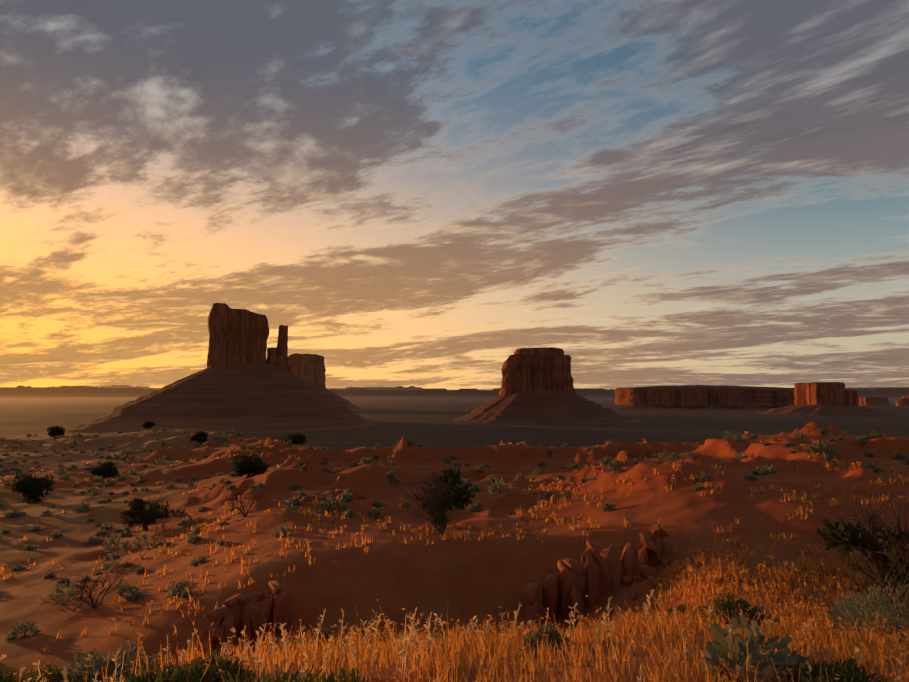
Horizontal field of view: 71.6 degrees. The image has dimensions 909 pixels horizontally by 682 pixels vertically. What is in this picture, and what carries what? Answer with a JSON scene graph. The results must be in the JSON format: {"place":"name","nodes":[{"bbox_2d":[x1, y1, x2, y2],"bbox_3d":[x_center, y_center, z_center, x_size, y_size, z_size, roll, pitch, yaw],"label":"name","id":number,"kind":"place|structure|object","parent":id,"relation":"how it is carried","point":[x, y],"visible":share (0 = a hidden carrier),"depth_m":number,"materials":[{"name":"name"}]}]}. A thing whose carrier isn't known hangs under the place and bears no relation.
{"place":"outdoors","nodes":[
{"label":"outdoors","id":0,"kind":"place"},
{"bbox_2d":[0,398,908,681],"bbox_3d":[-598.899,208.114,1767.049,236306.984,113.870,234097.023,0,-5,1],"label":"ground","id":1,"kind":"structure","parent":0,"point":[482,580],"depth_m":33.42,"materials":[{"name":"sand"}]},
{"bbox_2d":[62,303,374,432],"bbox_3d":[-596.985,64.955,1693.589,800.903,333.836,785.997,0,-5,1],"label":"butte","id":2,"kind":"object","parent":1,"relation":"on","point":[240,383],"visible":0.98,"depth_m":1516.39,"materials":[{"name":"stone"}]},
{"bbox_2d":[288,353,364,410],"bbox_3d":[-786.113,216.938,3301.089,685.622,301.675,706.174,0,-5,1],"label":"butte","id":3,"kind":"object","parent":1,"relation":"on","point":[310,369],"visible":0.29,"depth_m":3253.09,"materials":[{"name":"stone"}]},
{"bbox_2d":[204,458,671,657],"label":"rock ledges","id":4,"kind":"object","parent":1,"relation":"on","point":[606,571],"visible":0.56,"depth_m":23.36,"materials":[{"name":"stone"}]},
{"bbox_2d":[0,592,887,681],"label":"rabbitbrush","id":5,"kind":"object","parent":1,"relation":"on","point":[846,670],"visible":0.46,"depth_m":5.38,"materials":[{"name":"green plant"}]},
{"bbox_2d":[0,426,908,681],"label":"dry grass tufts","id":6,"kind":"object","parent":1,"relation":"on","point":[691,622],"visible":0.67,"depth_m":8.94,"materials":[{"name":"yellow plant"}]},
{"bbox_2d":[0,427,908,681],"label":"sagebrush","id":7,"kind":"object","parent":1,"relation":"on","point":[711,657],"visible":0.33,"depth_m":39.00,"materials":[{"name":"green plant"}]},
{"bbox_2d":[0,589,908,681],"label":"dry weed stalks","id":8,"kind":"object","parent":1,"relation":"on","point":[413,628],"visible":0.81,"depth_m":6.75,"materials":[{"name":"beige plant"}]},
{"bbox_2d":[0,385,908,398],"bbox_3d":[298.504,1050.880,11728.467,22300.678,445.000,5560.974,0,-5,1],"label":"plateau","id":9,"kind":"structure","parent":1,"relation":"on","point":[62,392],"depth_m":12409.55,"materials":[{"name":"stone"}]},
{"bbox_2d":[10,421,908,595],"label":"juniper","id":10,"kind":"object","parent":1,"relation":"on","point":[30,488],"depth_m":31.92,"materials":[{"name":"green plant"}]},
{"bbox_2d":[47,385,875,389],"bbox_3d":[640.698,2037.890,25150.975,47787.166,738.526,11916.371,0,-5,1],"label":"mesas","id":11,"kind":"structure","parent":1,"relation":"on","point":[346,388],"depth_m":29917.93,"materials":[{"name":"stone"}]},
{"bbox_2d":[60,574,908,681],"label":"sagebrush","id":12,"kind":"object","parent":1,"relation":"on","point":[852,607],"visible":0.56,"depth_m":9.29,"materials":[{"name":"green plant"}]},
{"bbox_2d":[67,448,908,610],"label":"dead shrubs","id":13,"kind":"object","parent":1,"relation":"on","point":[441,495],"visible":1,"depth_m":25.50,"materials":[{"name":"plant"}]},
{"bbox_2d":[454,347,643,424],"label":"butte","id":14,"kind":"object","parent":1,"relation":"on","point":[537,386],"visible":0.92,"depth_m":1873.62,"materials":[{"name":"stone"}]},
{"bbox_2d":[615,385,794,409],"bbox_3d":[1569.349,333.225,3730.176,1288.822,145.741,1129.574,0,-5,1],"label":"long mesa","id":15,"kind":"structure","parent":1,"relation":"on","point":[713,397],"depth_m":3408.12,"materials":[{"name":"stone"}]},
{"bbox_2d":[756,382,900,416],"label":"butte","id":16,"kind":"object","parent":1,"relation":"on","point":[824,399],"visible":0.96,"depth_m":2507.68,"materials":[{"name":"stone"}]},
{"bbox_2d":[858,395,908,405],"bbox_3d":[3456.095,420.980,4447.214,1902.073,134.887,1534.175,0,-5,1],"label":"mesas","id":17,"kind":"structure","parent":1,"relation":"on","point":[874,401],"depth_m":4575.87,"materials":[{"name":"stone"}]},
{"bbox_2d":[0,0,908,389],"label":"sky","id":18,"kind":"structure","parent":0,"point":[426,194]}
]}

